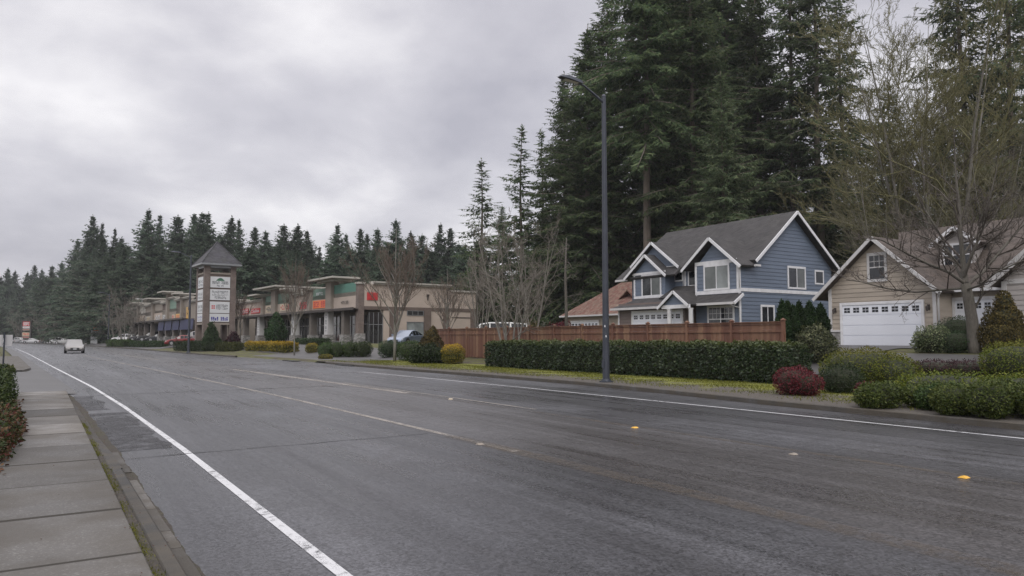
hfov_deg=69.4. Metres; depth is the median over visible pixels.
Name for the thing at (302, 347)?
parking lot
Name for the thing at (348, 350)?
ball shrub
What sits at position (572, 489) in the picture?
road
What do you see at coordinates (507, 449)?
lane line
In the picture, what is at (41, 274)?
fir tree
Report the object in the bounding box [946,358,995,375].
heather shrub
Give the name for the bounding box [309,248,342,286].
fir tree
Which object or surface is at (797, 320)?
arborvitae
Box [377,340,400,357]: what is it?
clipped shrub
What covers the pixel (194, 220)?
fir tree
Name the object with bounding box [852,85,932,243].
fir tree
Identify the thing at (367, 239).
fir tree
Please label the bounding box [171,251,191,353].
street lamp
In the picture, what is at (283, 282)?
fir tree
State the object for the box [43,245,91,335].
fir tree
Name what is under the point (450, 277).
fir tree
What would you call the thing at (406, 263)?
fir tree
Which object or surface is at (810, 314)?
arborvitae
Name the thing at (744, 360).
clipped hedge
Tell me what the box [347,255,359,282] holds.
fir tree
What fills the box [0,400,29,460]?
ground cover shrub
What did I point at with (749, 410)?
edge line
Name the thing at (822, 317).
arborvitae
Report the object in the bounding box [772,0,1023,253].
bare tree
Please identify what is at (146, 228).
fir tree
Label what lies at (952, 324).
round shrub
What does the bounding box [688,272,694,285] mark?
window
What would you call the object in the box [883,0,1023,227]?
fir tree
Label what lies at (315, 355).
parking lot
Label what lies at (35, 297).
fir tree
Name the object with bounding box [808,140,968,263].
bare tree
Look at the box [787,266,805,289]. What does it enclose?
window
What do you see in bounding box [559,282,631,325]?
needle covered house
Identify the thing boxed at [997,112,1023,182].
fir tree
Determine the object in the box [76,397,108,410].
road patch
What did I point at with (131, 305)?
bare tree
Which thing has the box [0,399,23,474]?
leaf litter
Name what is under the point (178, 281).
fir tree
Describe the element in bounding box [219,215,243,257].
fir tree
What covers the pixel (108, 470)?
leaf litter
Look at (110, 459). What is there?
kerb
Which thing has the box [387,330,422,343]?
parked car
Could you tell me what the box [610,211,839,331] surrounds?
blue house
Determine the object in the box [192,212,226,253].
fir tree
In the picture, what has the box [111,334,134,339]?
parked car
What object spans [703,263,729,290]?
window
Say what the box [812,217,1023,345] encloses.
tan house
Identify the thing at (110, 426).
road patch
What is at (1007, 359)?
round shrub
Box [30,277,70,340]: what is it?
fir tree
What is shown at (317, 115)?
sky
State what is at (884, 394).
shrub
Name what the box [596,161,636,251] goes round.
fir tree
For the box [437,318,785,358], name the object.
wooden fence
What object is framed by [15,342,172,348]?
parking lot
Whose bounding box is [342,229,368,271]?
fir tree
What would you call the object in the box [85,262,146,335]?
fir tree
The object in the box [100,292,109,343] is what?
street lamp
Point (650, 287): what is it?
window
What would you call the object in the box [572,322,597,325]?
garage door
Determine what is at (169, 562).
kerb
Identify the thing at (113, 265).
fir tree
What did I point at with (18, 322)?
fir tree
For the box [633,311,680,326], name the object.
garage door
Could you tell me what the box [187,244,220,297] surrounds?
fir tree
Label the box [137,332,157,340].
parked car
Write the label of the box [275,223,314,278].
fir tree
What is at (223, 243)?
fir tree
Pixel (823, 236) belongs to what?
fir tree
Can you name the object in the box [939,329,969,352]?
round shrub
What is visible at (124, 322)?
bare tree
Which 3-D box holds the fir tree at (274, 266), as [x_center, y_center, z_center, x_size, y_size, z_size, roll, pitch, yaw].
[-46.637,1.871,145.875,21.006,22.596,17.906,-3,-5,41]
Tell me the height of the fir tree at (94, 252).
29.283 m
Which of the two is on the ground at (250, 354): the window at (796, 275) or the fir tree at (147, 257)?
the fir tree at (147, 257)
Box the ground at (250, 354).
[0,339,988,469]
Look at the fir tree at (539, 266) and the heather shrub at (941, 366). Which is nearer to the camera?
the heather shrub at (941, 366)
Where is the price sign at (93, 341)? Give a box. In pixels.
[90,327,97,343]
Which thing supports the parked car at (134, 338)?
on the parking lot at (302, 347)
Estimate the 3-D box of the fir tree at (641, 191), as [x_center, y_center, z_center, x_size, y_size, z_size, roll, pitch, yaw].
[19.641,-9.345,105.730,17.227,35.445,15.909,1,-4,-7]
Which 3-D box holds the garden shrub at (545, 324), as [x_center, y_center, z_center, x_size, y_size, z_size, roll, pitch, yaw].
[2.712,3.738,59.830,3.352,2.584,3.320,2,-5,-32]
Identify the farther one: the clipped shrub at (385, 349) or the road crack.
the clipped shrub at (385, 349)
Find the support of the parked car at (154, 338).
on the parking lot at (302, 347)
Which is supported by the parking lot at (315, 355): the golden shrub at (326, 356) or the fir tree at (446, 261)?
the golden shrub at (326, 356)
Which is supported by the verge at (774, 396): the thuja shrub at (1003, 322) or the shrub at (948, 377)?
the shrub at (948, 377)
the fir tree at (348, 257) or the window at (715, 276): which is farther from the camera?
the fir tree at (348, 257)
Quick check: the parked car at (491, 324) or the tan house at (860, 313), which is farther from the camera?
the parked car at (491, 324)
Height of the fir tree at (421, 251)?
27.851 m
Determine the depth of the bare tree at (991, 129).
52.48 m
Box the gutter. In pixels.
[111,452,200,575]
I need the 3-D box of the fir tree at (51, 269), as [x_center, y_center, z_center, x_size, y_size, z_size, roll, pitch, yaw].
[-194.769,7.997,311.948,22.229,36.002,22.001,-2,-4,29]
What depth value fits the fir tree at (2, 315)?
267.72 m
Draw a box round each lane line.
[108,360,517,451]
[231,369,408,392]
[348,383,531,408]
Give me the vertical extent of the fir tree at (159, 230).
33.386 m
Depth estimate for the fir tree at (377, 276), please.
143.25 m
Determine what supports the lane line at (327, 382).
on the road
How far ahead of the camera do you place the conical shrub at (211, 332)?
81.45 m
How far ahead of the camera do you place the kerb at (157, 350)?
85.69 m
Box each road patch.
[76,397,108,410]
[89,412,171,451]
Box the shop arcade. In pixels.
[235,276,475,342]
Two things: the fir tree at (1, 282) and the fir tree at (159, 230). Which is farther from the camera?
the fir tree at (1, 282)
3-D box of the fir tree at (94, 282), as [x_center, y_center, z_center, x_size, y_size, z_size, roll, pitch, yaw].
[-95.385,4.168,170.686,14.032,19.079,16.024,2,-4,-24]
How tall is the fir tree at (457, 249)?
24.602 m
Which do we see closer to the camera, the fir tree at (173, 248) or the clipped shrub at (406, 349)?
the clipped shrub at (406, 349)
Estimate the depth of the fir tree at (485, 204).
92.68 m
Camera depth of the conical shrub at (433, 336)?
47.35 m
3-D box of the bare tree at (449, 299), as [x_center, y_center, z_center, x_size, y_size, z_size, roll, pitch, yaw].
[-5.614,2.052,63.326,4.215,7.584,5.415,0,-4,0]
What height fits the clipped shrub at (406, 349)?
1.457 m
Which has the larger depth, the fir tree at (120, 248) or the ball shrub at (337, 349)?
the fir tree at (120, 248)
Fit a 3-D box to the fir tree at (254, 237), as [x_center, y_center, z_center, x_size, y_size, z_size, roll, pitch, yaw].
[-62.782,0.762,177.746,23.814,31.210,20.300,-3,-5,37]
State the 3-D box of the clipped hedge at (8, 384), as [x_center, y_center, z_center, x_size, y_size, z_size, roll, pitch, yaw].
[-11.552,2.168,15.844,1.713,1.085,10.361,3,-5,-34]
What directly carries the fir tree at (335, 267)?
on the ground at (250, 354)
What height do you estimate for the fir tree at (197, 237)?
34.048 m
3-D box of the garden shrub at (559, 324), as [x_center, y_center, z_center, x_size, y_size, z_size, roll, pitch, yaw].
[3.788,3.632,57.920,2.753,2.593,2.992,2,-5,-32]
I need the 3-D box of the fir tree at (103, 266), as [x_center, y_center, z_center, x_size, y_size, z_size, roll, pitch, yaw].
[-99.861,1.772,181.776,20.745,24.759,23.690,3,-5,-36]
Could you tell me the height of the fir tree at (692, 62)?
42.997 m
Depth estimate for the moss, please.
6.87 m
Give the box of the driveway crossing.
[12,372,76,393]
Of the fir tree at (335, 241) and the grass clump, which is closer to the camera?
the grass clump
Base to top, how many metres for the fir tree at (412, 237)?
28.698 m
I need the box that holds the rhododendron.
[407,341,444,363]
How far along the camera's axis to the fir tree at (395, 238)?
167.43 m
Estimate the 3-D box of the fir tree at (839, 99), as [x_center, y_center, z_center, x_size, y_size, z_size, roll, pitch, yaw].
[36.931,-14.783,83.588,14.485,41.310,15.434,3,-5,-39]
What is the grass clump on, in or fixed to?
on the ground at (250, 354)
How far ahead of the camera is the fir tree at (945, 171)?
104.61 m
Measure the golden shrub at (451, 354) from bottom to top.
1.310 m
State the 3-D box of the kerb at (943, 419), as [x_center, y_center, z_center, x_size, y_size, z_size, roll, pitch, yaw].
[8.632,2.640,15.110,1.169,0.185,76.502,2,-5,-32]
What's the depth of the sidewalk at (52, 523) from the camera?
6.67 m
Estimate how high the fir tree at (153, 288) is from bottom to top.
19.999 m
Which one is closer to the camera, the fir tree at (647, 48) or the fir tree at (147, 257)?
the fir tree at (647, 48)
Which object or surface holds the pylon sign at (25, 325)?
on the ground at (250, 354)
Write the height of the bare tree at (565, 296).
9.425 m
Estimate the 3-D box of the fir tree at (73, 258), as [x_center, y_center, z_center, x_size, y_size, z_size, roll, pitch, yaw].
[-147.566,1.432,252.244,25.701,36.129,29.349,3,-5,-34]
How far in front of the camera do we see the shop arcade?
81.84 m
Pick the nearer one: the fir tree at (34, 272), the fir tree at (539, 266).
the fir tree at (539, 266)
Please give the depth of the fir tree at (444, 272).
138.51 m
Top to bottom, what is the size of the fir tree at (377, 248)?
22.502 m
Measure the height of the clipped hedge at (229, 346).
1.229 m
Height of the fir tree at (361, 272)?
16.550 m
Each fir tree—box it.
[0,267,15,314]
[0,277,13,312]
[0,279,45,337]
[0,306,14,337]
[3,302,31,339]
[5,286,25,317]
[9,271,32,313]
[10,270,20,289]
[11,277,44,315]
[13,265,38,304]
[22,271,59,339]
[29,269,46,293]
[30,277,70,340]
[33,214,108,337]
[34,241,81,338]
[35,256,82,339]
[39,264,89,343]
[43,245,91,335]
[43,265,58,286]
[45,238,110,338]
[50,263,65,284]
[53,248,98,335]
[61,245,120,331]
[64,266,105,343]
[73,259,119,343]
[77,249,142,343]
[78,238,168,333]
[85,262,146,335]
[95,222,107,258]
[103,259,171,337]
[109,229,119,254]
[115,236,131,265]
[119,208,168,265]
[127,246,134,261]
[128,244,195,334]
[129,247,145,272]
[130,214,189,272]
[143,242,189,298]
[150,215,168,258]
[181,212,221,265]
[184,213,198,249]
[186,234,221,285]
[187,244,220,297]
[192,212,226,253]
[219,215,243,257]
[220,239,234,253]
[230,219,246,257]
[232,242,243,262]
[236,245,265,298]
[236,246,270,299]
[244,227,261,258]
[249,240,294,299]
[254,230,277,270]
[261,224,299,270]
[267,275,289,293]
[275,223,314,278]
[279,248,316,292]
[300,231,318,271]
[300,254,318,286]
[302,245,318,270]
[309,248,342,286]
[312,223,355,271]
[312,245,353,286]
[313,246,323,278]
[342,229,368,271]
[342,250,357,272]
[343,234,353,256]
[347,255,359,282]
[353,263,370,282]
[359,227,386,274]
[363,234,371,250]
[364,244,383,279]
[365,251,384,283]
[372,249,409,281]
[380,218,419,269]
[400,249,423,278]
[400,250,421,281]
[404,230,418,251]
[412,250,441,283]
[413,235,437,269]
[419,224,453,276]
[427,249,456,283]
[430,266,460,286]
[438,227,461,269]
[439,242,461,271]
[445,275,456,289]
[447,249,476,290]
[449,244,473,280]
[451,158,514,324]
[455,242,499,322]
[479,124,555,324]
[485,204,523,321]
[508,229,536,326]
[509,71,611,321]
[514,129,556,324]
[516,24,652,323]
[518,207,555,324]
[544,0,663,293]
[561,0,710,249]
[582,0,766,286]
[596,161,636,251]
[620,0,764,282]
[626,178,660,235]
[631,0,828,238]
[669,71,773,230]
[723,0,814,220]
[729,0,869,263]
[747,0,894,265]
[782,0,908,266]
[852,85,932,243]
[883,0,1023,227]
[901,154,915,216]
[921,0,1023,226]
[933,133,983,223]
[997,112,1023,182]
[999,11,1023,197]
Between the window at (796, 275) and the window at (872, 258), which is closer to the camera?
the window at (872, 258)
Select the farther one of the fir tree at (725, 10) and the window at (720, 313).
the fir tree at (725, 10)
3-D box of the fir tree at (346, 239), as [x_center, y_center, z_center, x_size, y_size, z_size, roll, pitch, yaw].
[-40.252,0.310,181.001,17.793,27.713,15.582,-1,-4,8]
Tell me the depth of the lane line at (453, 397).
19.44 m
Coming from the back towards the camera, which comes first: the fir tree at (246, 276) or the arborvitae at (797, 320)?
the fir tree at (246, 276)
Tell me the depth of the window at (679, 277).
48.04 m
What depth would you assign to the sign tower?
85.53 m
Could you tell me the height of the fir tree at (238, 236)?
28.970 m
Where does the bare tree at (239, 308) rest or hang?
on the ground at (250, 354)
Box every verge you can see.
[5,348,45,371]
[324,360,1023,422]
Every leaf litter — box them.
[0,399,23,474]
[49,398,176,575]
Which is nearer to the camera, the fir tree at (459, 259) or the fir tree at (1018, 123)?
the fir tree at (1018, 123)
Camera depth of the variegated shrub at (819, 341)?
30.02 m
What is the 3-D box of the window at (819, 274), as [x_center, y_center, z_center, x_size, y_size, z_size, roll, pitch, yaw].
[19.129,-0.663,46.031,0.880,0.894,0.052,2,-5,-32]
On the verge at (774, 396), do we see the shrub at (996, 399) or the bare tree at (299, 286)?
the shrub at (996, 399)
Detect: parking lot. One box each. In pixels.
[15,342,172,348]
[98,342,345,353]
[239,348,400,363]
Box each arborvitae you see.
[775,298,791,341]
[785,300,797,346]
[791,304,801,336]
[795,300,808,328]
[804,300,819,326]
[815,302,831,334]
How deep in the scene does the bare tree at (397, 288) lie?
48.71 m
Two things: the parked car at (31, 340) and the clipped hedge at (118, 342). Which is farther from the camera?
the parked car at (31, 340)
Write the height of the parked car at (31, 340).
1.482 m
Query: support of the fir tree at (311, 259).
on the ground at (250, 354)
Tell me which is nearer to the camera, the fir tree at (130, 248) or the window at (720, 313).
the window at (720, 313)
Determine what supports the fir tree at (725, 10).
on the ground at (250, 354)
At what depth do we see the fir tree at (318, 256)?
173.38 m
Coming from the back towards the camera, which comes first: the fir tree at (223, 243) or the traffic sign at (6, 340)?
the fir tree at (223, 243)
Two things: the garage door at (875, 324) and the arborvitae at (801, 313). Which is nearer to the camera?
the arborvitae at (801, 313)
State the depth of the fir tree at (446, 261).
150.64 m
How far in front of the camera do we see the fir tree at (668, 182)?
82.94 m
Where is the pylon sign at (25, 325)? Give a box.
[21,320,32,337]
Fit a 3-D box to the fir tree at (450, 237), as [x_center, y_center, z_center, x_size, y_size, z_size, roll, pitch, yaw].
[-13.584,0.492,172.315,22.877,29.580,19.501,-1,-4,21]
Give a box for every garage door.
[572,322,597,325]
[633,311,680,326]
[842,303,921,345]
[955,299,991,323]
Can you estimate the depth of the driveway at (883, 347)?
34.42 m
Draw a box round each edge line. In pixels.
[15,348,352,575]
[366,372,1023,438]
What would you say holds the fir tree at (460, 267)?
on the ground at (250, 354)
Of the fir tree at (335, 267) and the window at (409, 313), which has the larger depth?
the fir tree at (335, 267)
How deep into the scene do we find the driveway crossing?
26.08 m
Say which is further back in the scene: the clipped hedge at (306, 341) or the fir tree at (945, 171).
the fir tree at (945, 171)
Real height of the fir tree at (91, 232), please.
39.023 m
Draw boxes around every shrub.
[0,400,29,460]
[200,321,221,350]
[224,331,240,342]
[263,312,288,340]
[305,343,318,352]
[317,341,333,356]
[318,353,332,358]
[330,340,344,356]
[342,341,356,356]
[353,340,372,356]
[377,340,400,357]
[396,340,418,360]
[419,325,444,348]
[441,343,465,363]
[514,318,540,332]
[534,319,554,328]
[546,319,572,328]
[772,365,825,395]
[795,320,840,362]
[817,345,923,385]
[818,362,866,392]
[851,380,939,408]
[891,367,1023,388]
[909,322,950,352]
[911,358,957,375]
[912,381,958,410]
[927,377,1023,419]
[938,315,966,333]
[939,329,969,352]
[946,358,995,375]
[976,290,1023,351]
[977,339,1023,378]
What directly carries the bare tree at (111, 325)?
on the ground at (250, 354)
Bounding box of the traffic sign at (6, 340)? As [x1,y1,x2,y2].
[0,332,12,363]
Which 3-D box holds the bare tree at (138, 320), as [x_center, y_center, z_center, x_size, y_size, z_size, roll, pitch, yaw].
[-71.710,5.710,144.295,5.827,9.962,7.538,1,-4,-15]
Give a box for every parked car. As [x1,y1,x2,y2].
[13,337,24,342]
[21,338,41,343]
[53,338,67,343]
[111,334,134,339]
[129,335,137,340]
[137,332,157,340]
[145,334,164,340]
[164,335,194,345]
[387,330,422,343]
[479,322,526,329]
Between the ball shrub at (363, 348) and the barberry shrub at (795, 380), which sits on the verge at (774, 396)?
the barberry shrub at (795, 380)
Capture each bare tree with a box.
[6,307,31,336]
[90,295,133,337]
[105,282,151,338]
[116,291,146,340]
[131,295,157,335]
[235,289,254,338]
[268,258,321,354]
[339,228,431,360]
[423,269,468,328]
[456,203,554,339]
[460,219,509,327]
[485,208,568,326]
[551,237,586,325]
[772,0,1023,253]
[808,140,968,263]
[829,95,1023,353]
[897,113,1023,227]
[927,119,1023,224]
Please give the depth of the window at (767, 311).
43.21 m
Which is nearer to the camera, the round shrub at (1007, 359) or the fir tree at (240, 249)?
the round shrub at (1007, 359)
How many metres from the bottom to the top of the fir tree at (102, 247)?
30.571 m
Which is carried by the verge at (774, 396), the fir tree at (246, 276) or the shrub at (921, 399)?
the shrub at (921, 399)
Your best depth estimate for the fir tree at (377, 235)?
168.84 m
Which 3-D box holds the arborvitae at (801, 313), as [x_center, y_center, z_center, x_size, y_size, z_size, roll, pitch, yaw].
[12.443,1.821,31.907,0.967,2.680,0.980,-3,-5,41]
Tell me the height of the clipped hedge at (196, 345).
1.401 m
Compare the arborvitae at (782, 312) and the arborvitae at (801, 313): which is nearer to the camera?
the arborvitae at (782, 312)
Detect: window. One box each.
[407,310,423,315]
[407,322,423,334]
[641,273,661,296]
[675,271,682,281]
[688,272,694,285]
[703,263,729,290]
[707,305,734,325]
[760,305,774,324]
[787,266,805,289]
[814,270,823,284]
[866,252,887,281]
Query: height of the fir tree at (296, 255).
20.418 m
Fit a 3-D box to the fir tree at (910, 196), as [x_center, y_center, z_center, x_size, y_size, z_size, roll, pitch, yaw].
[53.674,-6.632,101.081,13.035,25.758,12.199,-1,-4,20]
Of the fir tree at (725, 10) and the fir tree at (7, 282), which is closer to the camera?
the fir tree at (725, 10)
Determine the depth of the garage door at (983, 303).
33.90 m
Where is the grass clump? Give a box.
[0,364,15,371]
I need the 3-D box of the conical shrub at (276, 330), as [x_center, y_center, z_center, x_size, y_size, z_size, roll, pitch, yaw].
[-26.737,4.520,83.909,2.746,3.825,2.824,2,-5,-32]
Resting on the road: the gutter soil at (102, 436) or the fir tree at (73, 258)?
the gutter soil at (102, 436)
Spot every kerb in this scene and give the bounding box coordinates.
[31,343,236,356]
[71,401,121,468]
[111,468,187,575]
[325,362,1023,430]
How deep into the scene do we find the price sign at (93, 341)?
164.41 m
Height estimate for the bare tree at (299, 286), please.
8.744 m
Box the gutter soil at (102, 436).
[69,395,204,575]
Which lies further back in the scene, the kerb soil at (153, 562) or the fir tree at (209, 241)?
the fir tree at (209, 241)
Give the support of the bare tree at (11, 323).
on the ground at (250, 354)
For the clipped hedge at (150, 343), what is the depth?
111.15 m
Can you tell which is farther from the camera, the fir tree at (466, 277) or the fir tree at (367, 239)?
the fir tree at (367, 239)
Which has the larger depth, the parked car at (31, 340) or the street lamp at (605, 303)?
the parked car at (31, 340)
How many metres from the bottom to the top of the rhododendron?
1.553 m
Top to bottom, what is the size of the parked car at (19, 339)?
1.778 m
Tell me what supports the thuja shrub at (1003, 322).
on the ground at (250, 354)
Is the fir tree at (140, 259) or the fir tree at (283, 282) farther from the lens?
the fir tree at (140, 259)
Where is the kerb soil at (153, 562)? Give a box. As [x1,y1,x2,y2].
[78,416,165,575]
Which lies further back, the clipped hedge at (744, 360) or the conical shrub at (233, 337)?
the conical shrub at (233, 337)
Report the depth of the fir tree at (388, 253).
139.79 m
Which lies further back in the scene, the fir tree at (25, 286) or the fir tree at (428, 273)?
the fir tree at (25, 286)
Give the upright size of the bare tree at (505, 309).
8.625 m
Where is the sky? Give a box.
[0,0,1023,285]
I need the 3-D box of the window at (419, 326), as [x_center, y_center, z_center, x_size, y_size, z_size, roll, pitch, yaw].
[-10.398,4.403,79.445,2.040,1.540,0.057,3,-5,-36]
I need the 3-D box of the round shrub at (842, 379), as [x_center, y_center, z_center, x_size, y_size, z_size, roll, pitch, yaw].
[9.216,2.538,20.684,1.208,0.944,1.330,2,-5,-32]
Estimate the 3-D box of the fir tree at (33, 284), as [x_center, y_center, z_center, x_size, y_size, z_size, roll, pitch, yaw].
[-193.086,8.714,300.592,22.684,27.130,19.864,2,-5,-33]
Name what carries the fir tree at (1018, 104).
on the ground at (250, 354)
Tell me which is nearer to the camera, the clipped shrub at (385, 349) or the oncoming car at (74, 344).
the clipped shrub at (385, 349)
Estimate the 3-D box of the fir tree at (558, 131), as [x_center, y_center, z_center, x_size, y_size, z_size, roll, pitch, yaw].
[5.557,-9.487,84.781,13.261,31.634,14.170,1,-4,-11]
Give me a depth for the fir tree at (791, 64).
78.46 m
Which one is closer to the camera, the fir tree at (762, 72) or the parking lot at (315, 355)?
the parking lot at (315, 355)
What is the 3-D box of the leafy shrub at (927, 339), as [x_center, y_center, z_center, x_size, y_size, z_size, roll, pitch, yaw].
[17.343,2.071,30.472,1.429,1.315,1.698,2,-5,-32]
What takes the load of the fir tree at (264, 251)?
on the ground at (250, 354)
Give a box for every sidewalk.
[0,356,30,371]
[0,391,153,575]
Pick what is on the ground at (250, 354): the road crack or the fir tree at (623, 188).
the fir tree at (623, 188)
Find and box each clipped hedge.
[0,363,18,410]
[106,339,132,346]
[129,340,169,346]
[172,340,224,350]
[215,341,247,351]
[293,337,331,345]
[483,338,814,383]
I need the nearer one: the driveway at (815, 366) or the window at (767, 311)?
the driveway at (815, 366)
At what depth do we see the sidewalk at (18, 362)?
45.82 m
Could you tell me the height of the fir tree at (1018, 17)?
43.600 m
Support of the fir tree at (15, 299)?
on the ground at (250, 354)
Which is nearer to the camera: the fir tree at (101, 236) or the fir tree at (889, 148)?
the fir tree at (889, 148)
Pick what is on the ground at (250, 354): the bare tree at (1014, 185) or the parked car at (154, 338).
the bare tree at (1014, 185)
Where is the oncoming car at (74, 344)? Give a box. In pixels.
[63,339,86,352]
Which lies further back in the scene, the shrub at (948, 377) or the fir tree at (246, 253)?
the fir tree at (246, 253)
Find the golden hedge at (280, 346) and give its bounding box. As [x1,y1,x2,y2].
[244,340,299,352]
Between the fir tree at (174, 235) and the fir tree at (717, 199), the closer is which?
the fir tree at (717, 199)
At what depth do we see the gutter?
6.36 m
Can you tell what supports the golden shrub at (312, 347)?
on the ground at (250, 354)
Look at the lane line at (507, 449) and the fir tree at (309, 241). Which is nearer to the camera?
the lane line at (507, 449)
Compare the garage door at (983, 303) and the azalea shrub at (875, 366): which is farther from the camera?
the garage door at (983, 303)
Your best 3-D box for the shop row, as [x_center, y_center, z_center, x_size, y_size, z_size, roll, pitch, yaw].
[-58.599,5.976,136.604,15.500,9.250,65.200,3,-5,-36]
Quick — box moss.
[81,420,165,575]
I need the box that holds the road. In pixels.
[0,343,1023,575]
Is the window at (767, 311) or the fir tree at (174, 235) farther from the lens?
the fir tree at (174, 235)
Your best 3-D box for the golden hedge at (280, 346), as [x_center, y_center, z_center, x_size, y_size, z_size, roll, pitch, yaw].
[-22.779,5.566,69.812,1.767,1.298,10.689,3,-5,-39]
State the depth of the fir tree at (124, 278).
163.97 m
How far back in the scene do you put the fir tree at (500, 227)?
98.31 m
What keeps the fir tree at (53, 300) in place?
on the ground at (250, 354)
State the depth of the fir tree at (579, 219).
79.41 m
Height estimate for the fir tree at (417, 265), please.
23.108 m
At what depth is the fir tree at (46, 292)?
252.35 m
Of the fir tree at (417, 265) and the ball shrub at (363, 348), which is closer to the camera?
the ball shrub at (363, 348)
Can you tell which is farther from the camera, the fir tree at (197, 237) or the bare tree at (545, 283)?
the fir tree at (197, 237)
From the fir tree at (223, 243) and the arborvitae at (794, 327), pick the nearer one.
the arborvitae at (794, 327)
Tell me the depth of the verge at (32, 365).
51.25 m
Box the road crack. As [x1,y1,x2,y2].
[131,433,426,458]
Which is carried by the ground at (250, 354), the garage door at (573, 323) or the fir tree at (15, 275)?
the fir tree at (15, 275)
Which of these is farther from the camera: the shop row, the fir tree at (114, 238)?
the fir tree at (114, 238)
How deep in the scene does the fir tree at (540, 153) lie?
90.81 m
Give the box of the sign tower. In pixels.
[192,241,241,340]
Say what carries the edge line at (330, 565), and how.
on the road
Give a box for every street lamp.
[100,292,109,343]
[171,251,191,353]
[558,75,612,381]
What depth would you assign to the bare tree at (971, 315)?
29.20 m
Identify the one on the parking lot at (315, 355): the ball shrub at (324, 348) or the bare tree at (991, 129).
the ball shrub at (324, 348)
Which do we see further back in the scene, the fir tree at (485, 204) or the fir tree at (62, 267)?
the fir tree at (62, 267)
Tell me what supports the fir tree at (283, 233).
on the ground at (250, 354)
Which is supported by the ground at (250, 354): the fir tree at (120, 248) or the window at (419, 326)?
the fir tree at (120, 248)
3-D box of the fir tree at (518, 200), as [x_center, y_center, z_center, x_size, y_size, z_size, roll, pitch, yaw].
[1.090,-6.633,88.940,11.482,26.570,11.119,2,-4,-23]
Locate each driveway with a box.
[800,352,996,378]
[833,345,912,351]
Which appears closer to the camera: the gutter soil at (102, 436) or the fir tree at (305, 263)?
the gutter soil at (102, 436)
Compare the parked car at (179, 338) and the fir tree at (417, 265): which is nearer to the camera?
the parked car at (179, 338)
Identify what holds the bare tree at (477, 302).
on the ground at (250, 354)
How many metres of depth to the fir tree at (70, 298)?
199.78 m
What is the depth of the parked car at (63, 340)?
193.59 m
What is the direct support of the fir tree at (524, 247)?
on the ground at (250, 354)
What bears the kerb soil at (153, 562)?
on the sidewalk at (52, 523)
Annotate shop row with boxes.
[123,291,254,340]
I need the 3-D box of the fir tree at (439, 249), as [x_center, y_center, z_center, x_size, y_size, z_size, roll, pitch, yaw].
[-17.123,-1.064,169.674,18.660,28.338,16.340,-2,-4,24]

